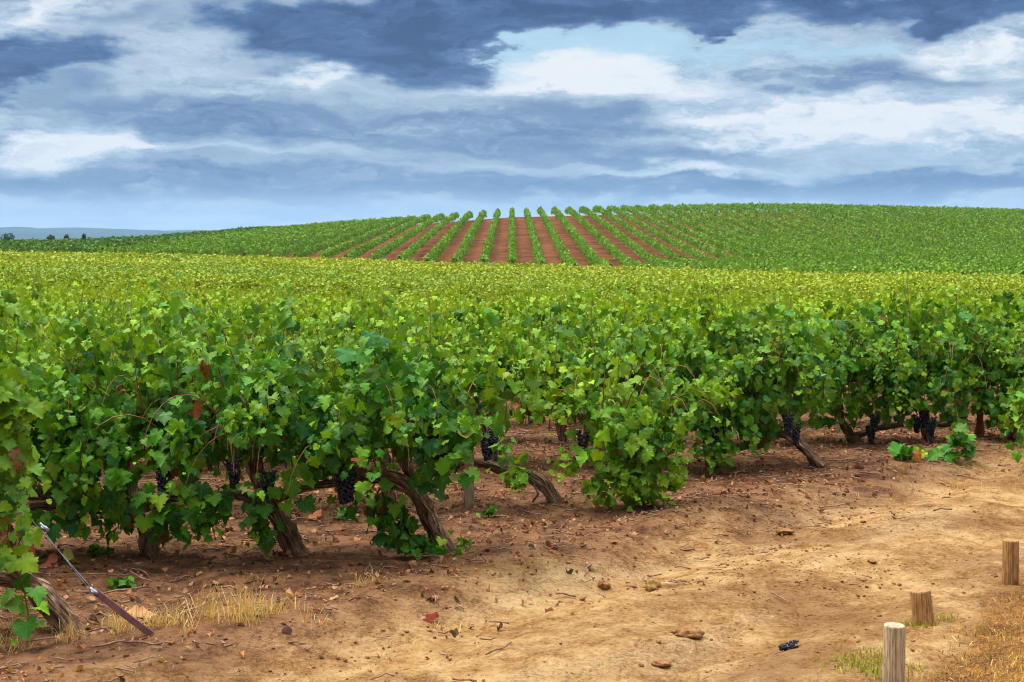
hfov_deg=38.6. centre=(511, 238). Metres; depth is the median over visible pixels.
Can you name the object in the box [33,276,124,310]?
grape vine
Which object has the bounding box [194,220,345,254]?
vine row
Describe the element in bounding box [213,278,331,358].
grape vine
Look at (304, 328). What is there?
grape vine
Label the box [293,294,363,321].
grape vine
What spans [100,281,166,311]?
grape vine
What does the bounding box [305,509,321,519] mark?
fallen leaf
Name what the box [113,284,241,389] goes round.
grape vine
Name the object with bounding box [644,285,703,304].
grape vine
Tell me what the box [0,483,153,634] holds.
row anchor
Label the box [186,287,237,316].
grape vine
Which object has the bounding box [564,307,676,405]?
grape vine
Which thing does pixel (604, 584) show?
dirt clod
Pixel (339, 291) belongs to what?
grape vine
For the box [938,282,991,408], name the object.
grape vine
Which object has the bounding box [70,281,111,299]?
grape vine
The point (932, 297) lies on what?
grape vine
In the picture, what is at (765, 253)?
vine row
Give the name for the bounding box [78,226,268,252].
vine row
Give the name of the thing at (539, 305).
grape vine
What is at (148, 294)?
grape vine
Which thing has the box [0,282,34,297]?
grape vine
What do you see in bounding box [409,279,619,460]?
grape vine
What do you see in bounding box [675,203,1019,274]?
vine row
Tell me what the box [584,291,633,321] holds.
grape vine
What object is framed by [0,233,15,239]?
bush
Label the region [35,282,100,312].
grape vine
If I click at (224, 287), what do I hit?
grape vine
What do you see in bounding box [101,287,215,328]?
grape vine
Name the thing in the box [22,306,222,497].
grape vine
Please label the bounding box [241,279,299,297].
grape vine
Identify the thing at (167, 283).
grape vine
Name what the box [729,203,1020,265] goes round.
vine row
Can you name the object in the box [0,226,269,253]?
distant vines
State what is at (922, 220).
vine row
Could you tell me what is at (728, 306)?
grape vine
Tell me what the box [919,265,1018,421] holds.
grape vine
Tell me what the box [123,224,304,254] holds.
vine row
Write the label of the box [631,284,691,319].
grape vine
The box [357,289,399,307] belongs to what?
grape vine
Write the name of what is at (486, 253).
vine row
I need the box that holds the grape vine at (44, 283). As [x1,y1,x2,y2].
[14,276,72,298]
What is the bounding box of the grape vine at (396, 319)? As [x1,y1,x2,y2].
[350,304,436,330]
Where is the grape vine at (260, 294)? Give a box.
[254,288,306,301]
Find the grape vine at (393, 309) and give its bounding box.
[310,272,435,357]
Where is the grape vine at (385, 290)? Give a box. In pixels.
[351,288,402,304]
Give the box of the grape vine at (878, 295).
[811,282,894,397]
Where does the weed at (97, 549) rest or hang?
on the ground at (616, 643)
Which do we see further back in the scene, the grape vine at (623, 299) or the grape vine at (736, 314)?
the grape vine at (623, 299)
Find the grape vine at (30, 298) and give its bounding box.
[4,283,49,312]
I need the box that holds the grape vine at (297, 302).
[284,287,347,316]
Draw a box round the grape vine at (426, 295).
[400,287,464,306]
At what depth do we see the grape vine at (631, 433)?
11.21 m
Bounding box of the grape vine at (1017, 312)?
[999,306,1023,335]
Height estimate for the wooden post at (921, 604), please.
0.342 m
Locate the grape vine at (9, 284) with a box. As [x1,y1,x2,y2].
[6,282,35,307]
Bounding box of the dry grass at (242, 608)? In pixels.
[0,475,1021,654]
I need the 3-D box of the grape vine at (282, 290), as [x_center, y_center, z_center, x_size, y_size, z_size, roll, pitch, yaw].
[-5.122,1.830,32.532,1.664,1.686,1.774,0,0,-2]
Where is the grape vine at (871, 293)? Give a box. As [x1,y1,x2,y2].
[868,284,916,307]
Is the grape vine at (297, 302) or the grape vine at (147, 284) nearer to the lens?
the grape vine at (297, 302)
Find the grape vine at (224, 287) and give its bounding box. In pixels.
[198,282,255,298]
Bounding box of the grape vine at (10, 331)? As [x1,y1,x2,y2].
[0,297,40,343]
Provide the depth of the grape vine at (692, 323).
17.05 m
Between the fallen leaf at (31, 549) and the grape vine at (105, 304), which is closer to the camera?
the fallen leaf at (31, 549)
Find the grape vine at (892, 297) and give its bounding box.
[847,288,914,320]
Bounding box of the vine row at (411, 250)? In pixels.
[396,212,459,259]
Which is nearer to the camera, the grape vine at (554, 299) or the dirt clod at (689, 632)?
the dirt clod at (689, 632)
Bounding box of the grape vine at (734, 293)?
[706,287,769,302]
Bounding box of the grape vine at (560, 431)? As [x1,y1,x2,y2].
[504,282,641,441]
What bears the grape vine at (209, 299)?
on the ground at (616, 643)
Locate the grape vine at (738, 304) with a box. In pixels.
[709,295,770,322]
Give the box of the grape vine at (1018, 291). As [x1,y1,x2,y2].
[1011,285,1023,300]
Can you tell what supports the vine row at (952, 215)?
on the ground at (616, 643)
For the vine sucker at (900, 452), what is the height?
0.234 m
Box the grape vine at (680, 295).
[646,284,697,303]
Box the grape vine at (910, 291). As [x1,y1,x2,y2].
[887,283,918,302]
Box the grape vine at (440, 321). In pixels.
[384,305,462,342]
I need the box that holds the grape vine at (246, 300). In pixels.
[225,299,276,317]
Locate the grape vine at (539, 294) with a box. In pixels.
[520,287,567,301]
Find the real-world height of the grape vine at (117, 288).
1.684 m
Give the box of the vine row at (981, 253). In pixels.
[773,203,1023,260]
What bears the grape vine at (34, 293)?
on the ground at (616, 643)
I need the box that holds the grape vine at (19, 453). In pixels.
[0,284,86,645]
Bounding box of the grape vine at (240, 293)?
[233,284,303,309]
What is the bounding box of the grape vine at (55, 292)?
[13,283,101,302]
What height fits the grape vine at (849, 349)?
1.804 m
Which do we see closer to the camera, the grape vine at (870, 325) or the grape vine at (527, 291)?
the grape vine at (870, 325)
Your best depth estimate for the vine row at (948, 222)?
237.00 m
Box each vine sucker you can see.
[887,441,927,462]
[925,446,956,462]
[940,417,977,459]
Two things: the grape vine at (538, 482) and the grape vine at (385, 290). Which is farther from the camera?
the grape vine at (385, 290)
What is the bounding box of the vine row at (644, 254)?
[578,206,692,269]
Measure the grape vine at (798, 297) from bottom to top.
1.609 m
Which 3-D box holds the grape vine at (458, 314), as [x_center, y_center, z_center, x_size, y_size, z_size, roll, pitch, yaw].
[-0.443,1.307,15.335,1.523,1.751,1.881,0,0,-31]
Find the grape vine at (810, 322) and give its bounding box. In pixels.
[762,302,856,419]
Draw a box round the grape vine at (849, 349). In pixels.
[771,280,923,443]
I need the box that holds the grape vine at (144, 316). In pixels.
[96,281,250,457]
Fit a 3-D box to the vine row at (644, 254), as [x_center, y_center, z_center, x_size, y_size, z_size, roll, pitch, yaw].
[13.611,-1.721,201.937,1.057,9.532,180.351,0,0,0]
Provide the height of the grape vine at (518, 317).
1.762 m
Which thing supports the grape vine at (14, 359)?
on the ground at (616, 643)
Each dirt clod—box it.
[597,580,610,589]
[644,580,661,590]
[651,659,670,667]
[671,625,704,638]
[776,528,793,534]
[867,559,876,562]
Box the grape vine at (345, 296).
[316,291,354,301]
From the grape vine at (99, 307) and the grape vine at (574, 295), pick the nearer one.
the grape vine at (99, 307)
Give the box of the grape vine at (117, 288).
[71,279,144,301]
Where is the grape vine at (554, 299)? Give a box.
[527,283,585,315]
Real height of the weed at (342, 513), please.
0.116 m
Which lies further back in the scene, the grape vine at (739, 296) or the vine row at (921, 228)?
the vine row at (921, 228)
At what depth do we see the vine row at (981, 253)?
207.11 m
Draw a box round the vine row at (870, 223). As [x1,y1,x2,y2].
[802,201,1023,256]
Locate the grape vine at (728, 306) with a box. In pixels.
[688,289,759,315]
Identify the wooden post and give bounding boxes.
[882,622,905,681]
[910,588,934,625]
[974,397,984,436]
[1002,538,1018,585]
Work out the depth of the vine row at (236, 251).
181.50 m
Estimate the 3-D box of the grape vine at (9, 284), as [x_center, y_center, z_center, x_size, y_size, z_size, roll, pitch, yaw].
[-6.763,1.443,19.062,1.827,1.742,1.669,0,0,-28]
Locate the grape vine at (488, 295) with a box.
[466,291,510,310]
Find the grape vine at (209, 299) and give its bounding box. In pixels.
[152,275,220,310]
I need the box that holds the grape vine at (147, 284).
[133,277,168,295]
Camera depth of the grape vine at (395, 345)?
11.56 m
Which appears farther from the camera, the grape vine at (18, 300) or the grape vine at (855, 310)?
the grape vine at (855, 310)
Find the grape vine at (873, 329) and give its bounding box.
[846,307,955,424]
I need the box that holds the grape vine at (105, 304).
[50,280,137,323]
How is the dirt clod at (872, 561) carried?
on the ground at (616, 643)
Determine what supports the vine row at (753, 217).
on the ground at (616, 643)
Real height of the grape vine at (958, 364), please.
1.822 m
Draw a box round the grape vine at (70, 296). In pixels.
[38,279,101,316]
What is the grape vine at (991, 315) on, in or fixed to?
on the ground at (616, 643)
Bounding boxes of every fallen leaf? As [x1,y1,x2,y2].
[26,544,35,556]
[38,553,57,567]
[63,548,78,562]
[127,605,154,620]
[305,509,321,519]
[423,612,438,622]
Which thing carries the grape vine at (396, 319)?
on the ground at (616, 643)
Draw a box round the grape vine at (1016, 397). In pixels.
[998,344,1023,462]
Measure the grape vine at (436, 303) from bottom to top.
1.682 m
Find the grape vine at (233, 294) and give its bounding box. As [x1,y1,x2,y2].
[230,287,264,302]
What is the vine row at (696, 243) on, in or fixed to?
on the ground at (616, 643)
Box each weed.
[82,543,113,556]
[106,576,135,590]
[332,506,360,520]
[475,505,496,517]
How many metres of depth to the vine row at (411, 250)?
179.85 m
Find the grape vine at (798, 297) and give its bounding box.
[766,291,822,302]
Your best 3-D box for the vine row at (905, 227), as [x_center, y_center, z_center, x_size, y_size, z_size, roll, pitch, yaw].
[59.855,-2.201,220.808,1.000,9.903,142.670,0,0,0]
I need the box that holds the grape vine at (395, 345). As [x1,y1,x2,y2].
[294,285,472,501]
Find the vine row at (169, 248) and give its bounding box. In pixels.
[147,222,318,254]
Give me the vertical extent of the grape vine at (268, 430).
1.977 m
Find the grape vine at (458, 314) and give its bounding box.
[425,281,571,404]
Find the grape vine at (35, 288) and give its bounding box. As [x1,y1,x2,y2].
[23,276,47,297]
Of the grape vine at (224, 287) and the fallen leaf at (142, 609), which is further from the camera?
the grape vine at (224, 287)
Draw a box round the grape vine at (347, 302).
[329,287,397,313]
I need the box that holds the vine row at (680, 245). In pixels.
[606,205,788,270]
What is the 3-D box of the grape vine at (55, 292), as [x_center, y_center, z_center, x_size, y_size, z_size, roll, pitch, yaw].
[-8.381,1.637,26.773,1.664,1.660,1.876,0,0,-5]
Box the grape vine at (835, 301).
[815,291,865,322]
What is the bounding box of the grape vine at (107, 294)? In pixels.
[89,276,146,316]
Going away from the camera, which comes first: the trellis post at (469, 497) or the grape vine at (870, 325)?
the trellis post at (469, 497)
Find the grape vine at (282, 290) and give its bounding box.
[246,283,310,297]
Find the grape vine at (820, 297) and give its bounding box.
[803,283,869,304]
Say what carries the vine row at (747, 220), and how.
on the ground at (616, 643)
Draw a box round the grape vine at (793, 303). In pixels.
[771,286,838,310]
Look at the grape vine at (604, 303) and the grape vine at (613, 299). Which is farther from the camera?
the grape vine at (613, 299)
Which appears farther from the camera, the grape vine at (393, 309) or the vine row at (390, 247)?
the vine row at (390, 247)
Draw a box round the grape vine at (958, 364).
[836,270,1023,442]
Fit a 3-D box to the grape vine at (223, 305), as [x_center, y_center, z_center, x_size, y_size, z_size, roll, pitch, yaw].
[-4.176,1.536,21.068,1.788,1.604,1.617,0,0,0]
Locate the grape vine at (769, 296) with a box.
[751,290,791,299]
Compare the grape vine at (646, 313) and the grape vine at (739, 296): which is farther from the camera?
the grape vine at (739, 296)
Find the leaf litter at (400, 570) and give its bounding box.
[0,418,1018,681]
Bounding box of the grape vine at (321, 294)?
[308,287,347,305]
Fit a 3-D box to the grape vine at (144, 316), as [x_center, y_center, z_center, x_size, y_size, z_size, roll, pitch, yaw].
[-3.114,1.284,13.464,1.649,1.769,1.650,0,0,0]
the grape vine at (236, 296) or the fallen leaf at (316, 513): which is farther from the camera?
the grape vine at (236, 296)
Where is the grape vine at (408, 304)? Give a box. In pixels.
[367,298,431,315]
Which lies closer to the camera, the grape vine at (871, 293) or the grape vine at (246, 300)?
the grape vine at (246, 300)
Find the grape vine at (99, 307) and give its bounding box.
[41,296,136,336]
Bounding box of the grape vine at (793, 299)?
[754,281,832,323]
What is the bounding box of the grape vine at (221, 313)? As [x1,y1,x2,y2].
[205,296,293,333]
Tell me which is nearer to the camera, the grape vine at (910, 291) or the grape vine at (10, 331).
the grape vine at (10, 331)
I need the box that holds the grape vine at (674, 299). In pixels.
[642,290,699,309]
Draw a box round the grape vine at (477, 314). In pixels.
[419,300,490,333]
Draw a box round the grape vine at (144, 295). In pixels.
[107,284,181,323]
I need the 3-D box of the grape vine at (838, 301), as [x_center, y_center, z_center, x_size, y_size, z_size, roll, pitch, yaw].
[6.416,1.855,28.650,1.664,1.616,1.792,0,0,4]
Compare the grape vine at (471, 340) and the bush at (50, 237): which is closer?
the grape vine at (471, 340)
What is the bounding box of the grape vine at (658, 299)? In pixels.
[651,291,686,305]
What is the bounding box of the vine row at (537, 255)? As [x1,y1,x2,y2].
[523,207,545,264]
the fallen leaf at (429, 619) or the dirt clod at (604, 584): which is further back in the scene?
the dirt clod at (604, 584)
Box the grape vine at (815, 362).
[684,272,844,474]
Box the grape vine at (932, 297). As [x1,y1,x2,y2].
[885,282,945,312]
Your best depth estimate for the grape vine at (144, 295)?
21.19 m
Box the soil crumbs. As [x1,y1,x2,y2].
[1,426,1023,681]
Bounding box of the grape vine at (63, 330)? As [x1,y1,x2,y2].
[0,281,135,404]
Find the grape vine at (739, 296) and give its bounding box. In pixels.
[731,287,760,302]
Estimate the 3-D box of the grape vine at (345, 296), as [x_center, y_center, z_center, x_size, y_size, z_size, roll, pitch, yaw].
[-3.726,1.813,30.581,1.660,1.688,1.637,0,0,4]
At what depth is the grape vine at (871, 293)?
30.52 m
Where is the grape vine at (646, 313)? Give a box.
[589,287,688,342]
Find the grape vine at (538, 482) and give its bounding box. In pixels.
[455,332,660,503]
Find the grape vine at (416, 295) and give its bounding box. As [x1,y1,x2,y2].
[401,283,433,300]
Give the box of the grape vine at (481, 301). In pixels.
[459,288,496,310]
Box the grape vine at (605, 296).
[599,291,621,303]
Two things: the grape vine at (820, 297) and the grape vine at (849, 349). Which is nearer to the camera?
the grape vine at (849, 349)
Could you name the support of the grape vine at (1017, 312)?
on the ground at (616, 643)
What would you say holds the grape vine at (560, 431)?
on the ground at (616, 643)
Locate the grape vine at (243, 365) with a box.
[182,329,335,490]
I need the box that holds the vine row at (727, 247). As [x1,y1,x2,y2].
[634,204,905,274]
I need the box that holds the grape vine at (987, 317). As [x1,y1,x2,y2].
[982,309,1023,347]
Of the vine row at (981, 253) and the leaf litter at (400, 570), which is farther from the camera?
the vine row at (981, 253)
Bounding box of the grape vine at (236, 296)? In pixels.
[187,282,242,308]
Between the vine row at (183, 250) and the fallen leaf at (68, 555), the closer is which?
the fallen leaf at (68, 555)
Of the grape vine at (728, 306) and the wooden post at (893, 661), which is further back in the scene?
the grape vine at (728, 306)
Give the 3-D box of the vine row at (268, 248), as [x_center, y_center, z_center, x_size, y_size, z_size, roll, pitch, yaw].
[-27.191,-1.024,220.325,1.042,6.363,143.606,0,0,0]
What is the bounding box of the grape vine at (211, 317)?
[121,302,224,329]
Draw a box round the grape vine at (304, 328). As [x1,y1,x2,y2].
[260,301,337,339]
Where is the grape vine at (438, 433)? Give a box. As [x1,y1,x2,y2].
[288,286,528,559]
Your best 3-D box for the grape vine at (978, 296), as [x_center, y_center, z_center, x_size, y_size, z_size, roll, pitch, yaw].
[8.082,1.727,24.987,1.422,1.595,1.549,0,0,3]
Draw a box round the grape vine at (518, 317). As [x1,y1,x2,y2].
[488,284,576,423]
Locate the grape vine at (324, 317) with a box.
[301,283,347,344]
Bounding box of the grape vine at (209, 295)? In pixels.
[180,288,233,304]
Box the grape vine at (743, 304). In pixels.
[708,296,754,309]
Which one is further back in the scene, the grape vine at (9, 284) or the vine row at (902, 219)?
the vine row at (902, 219)
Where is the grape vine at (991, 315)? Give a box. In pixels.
[979,300,1021,389]
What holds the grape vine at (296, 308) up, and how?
on the ground at (616, 643)
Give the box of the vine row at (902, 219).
[844,203,1023,246]
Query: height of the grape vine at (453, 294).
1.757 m
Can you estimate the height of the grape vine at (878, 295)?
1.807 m
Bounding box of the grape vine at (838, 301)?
[823,292,873,306]
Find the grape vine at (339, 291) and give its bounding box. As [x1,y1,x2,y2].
[320,285,357,298]
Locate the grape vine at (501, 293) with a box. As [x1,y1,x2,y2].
[478,285,524,302]
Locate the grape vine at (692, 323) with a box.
[649,304,749,410]
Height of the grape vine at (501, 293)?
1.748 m
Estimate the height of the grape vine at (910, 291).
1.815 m
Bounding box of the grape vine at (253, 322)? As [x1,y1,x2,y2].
[195,280,340,465]
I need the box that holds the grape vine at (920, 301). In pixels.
[907,285,950,314]
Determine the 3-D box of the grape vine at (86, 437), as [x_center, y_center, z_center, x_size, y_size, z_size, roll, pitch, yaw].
[-2.281,1.263,9.568,2.322,1.851,1.782,0,0,0]
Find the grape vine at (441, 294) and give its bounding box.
[409,282,469,314]
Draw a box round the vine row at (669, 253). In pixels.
[592,205,735,269]
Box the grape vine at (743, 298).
[723,288,778,308]
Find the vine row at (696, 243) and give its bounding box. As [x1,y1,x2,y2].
[620,205,842,273]
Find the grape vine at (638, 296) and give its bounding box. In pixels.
[628,284,669,304]
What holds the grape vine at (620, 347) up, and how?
on the ground at (616, 643)
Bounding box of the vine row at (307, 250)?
[292,216,403,257]
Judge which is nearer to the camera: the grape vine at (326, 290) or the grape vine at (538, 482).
the grape vine at (538, 482)
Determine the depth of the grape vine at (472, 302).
23.16 m
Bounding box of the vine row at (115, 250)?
[102,225,285,252]
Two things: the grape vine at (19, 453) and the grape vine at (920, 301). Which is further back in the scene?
the grape vine at (920, 301)
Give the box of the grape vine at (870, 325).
[846,292,922,408]
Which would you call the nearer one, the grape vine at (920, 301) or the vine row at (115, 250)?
the grape vine at (920, 301)
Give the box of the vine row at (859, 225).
[785,202,1023,258]
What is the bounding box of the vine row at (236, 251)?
[218,219,361,255]
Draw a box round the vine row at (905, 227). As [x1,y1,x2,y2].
[814,202,1023,251]
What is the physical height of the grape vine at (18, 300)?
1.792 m
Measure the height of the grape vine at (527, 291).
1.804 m
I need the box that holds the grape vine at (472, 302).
[424,290,481,320]
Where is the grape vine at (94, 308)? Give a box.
[6,271,160,365]
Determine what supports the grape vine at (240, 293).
on the ground at (616, 643)
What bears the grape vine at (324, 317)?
on the ground at (616, 643)
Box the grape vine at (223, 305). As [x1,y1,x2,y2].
[188,289,235,318]
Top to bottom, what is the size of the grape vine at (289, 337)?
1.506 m
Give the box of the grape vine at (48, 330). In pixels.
[0,311,76,486]
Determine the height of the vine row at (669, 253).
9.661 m
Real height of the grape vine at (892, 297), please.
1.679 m
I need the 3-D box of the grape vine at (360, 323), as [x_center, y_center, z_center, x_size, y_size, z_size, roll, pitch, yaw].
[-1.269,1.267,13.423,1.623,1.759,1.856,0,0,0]
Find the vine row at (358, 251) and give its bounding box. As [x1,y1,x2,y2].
[343,214,431,258]
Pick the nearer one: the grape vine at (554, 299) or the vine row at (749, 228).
the grape vine at (554, 299)
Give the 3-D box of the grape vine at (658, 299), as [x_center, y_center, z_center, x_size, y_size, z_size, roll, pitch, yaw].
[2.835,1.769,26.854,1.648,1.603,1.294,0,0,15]
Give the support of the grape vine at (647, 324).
on the ground at (616, 643)
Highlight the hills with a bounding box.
[0,227,212,238]
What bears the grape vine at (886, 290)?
on the ground at (616, 643)
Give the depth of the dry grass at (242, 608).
7.77 m
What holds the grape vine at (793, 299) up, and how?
on the ground at (616, 643)
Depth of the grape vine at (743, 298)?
28.84 m
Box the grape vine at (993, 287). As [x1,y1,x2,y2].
[967,284,1023,322]
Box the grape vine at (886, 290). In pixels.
[859,286,911,300]
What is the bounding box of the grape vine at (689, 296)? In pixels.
[663,286,718,300]
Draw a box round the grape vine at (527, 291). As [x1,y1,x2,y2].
[495,282,555,306]
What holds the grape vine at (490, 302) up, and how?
on the ground at (616, 643)
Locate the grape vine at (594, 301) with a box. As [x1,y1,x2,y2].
[555,284,604,315]
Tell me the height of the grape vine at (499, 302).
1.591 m
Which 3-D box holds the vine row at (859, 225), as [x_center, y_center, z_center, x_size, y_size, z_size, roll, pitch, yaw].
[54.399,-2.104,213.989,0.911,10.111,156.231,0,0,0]
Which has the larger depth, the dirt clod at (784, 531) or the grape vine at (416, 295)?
the grape vine at (416, 295)
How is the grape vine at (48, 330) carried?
on the ground at (616, 643)
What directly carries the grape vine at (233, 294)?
on the ground at (616, 643)
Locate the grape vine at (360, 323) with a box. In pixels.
[303,280,458,463]
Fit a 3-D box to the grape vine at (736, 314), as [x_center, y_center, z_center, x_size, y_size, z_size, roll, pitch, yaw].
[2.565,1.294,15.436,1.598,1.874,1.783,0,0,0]
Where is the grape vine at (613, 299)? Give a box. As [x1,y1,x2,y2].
[584,291,639,315]
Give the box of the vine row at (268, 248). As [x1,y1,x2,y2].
[242,217,373,255]
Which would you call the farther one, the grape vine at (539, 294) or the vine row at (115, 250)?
the vine row at (115, 250)
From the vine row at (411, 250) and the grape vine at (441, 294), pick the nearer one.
the grape vine at (441, 294)
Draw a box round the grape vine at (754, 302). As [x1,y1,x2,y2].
[721,298,762,315]
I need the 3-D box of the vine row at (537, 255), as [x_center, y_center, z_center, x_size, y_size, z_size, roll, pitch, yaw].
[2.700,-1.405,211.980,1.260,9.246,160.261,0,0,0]
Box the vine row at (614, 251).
[565,206,650,268]
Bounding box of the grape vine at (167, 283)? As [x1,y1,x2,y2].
[143,280,203,295]
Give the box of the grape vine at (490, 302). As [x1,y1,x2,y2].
[465,298,508,314]
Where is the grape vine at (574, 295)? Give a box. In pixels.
[535,267,603,332]
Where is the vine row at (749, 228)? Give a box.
[688,204,1023,270]
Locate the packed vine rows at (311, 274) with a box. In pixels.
[0,249,1023,305]
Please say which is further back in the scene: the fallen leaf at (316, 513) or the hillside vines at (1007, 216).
the hillside vines at (1007, 216)
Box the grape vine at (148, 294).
[113,279,173,299]
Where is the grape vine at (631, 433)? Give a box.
[539,363,734,511]
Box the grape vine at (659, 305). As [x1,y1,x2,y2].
[597,290,671,328]
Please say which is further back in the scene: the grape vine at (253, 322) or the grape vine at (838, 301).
the grape vine at (838, 301)
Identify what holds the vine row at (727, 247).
on the ground at (616, 643)
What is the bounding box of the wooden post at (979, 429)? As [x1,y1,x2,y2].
[974,397,984,436]
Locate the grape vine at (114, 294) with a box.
[58,287,122,303]
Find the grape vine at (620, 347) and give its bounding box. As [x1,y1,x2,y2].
[514,289,678,464]
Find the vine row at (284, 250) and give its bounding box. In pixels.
[268,217,387,256]
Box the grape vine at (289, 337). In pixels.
[205,307,318,345]
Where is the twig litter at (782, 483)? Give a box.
[0,419,1023,681]
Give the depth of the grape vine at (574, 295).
19.20 m
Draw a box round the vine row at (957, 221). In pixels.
[885,204,1023,235]
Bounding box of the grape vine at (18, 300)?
[0,277,44,314]
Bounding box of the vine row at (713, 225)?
[662,203,1023,276]
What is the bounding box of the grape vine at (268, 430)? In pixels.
[125,272,404,555]
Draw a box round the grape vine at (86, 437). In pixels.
[7,289,331,557]
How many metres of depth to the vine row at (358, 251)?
183.46 m
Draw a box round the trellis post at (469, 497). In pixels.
[464,393,473,507]
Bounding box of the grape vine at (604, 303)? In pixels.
[560,290,613,328]
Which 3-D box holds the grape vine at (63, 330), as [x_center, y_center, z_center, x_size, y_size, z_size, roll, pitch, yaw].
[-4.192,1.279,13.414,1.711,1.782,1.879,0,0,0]
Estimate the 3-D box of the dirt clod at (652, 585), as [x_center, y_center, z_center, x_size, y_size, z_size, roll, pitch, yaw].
[0.860,2.126,8.919,0.104,0.098,0.111,0,0,0]
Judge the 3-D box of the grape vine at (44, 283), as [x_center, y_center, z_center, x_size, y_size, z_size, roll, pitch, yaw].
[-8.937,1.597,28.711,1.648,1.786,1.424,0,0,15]
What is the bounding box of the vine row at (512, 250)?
[506,207,517,264]
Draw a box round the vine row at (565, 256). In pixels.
[537,206,578,265]
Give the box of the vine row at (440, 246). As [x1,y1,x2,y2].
[423,211,472,261]
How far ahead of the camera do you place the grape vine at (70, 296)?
21.24 m
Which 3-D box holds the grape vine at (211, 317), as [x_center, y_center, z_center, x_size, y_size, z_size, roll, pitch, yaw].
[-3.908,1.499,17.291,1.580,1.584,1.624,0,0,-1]
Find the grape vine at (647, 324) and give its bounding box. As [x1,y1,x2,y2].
[596,271,714,406]
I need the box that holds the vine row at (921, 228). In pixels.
[825,203,1023,248]
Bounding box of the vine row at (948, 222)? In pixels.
[870,204,1023,239]
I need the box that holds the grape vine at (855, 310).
[823,298,870,388]
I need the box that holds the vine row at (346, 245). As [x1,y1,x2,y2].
[318,215,416,258]
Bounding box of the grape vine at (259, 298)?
[217,289,273,308]
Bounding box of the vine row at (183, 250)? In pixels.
[169,221,330,254]
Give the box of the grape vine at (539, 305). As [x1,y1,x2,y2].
[483,290,559,318]
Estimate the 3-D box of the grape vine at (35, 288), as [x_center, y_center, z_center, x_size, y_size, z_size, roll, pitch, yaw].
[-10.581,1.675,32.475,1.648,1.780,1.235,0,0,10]
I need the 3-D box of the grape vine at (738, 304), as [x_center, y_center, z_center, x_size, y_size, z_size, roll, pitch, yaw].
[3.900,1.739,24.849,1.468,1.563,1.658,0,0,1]
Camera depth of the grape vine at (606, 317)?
21.11 m
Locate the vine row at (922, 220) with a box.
[856,203,1023,243]
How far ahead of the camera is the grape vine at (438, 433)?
9.33 m
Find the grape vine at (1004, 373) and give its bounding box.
[928,285,1023,439]
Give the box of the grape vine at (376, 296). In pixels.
[335,281,413,308]
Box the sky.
[0,0,1023,230]
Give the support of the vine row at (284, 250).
on the ground at (616, 643)
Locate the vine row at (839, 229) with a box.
[758,201,1023,263]
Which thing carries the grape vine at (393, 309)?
on the ground at (616, 643)
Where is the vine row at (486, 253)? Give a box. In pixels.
[478,208,500,262]
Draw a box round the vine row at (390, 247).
[370,213,445,259]
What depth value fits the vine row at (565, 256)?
173.06 m
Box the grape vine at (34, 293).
[0,268,65,342]
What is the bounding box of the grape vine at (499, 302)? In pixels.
[483,295,550,397]
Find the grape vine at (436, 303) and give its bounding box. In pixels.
[395,290,480,331]
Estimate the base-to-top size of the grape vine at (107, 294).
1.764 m
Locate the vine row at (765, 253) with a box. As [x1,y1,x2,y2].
[648,204,967,274]
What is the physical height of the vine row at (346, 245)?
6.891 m
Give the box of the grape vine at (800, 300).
[762,298,860,397]
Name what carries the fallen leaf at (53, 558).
on the ground at (616, 643)
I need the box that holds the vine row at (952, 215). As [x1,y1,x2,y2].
[896,205,1023,233]
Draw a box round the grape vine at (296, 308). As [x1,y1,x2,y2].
[251,297,324,324]
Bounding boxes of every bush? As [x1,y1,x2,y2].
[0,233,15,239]
[46,234,54,239]
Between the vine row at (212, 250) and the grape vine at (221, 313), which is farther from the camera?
the vine row at (212, 250)
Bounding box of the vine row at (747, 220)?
[703,202,1023,270]
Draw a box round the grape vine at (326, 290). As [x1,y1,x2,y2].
[298,286,341,303]
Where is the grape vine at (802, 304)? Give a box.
[774,287,843,394]
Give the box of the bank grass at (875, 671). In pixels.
[810,570,1023,681]
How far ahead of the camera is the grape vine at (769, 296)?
36.21 m
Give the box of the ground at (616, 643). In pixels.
[0,211,1023,681]
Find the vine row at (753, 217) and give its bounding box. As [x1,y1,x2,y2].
[716,203,1023,268]
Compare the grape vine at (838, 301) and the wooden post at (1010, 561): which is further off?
the grape vine at (838, 301)
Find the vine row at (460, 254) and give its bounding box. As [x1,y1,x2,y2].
[450,210,486,263]
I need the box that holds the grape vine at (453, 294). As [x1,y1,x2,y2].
[413,283,498,308]
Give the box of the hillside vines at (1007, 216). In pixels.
[914,204,1023,230]
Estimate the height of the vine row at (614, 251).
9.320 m
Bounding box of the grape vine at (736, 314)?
[689,272,843,435]
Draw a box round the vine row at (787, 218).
[744,202,1022,263]
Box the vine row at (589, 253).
[551,206,613,266]
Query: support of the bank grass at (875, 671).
on the ground at (616, 643)
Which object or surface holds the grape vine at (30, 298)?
on the ground at (616, 643)
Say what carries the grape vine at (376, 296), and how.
on the ground at (616, 643)
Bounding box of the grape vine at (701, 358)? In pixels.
[627,284,818,467]
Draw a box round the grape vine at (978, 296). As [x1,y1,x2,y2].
[971,294,1000,307]
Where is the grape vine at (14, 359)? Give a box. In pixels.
[0,324,130,552]
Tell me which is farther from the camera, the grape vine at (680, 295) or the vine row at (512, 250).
the vine row at (512, 250)
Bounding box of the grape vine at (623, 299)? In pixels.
[596,290,658,310]
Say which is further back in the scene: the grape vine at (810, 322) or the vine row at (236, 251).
the vine row at (236, 251)
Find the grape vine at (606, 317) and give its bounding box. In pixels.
[547,303,608,331]
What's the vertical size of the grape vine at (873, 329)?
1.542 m

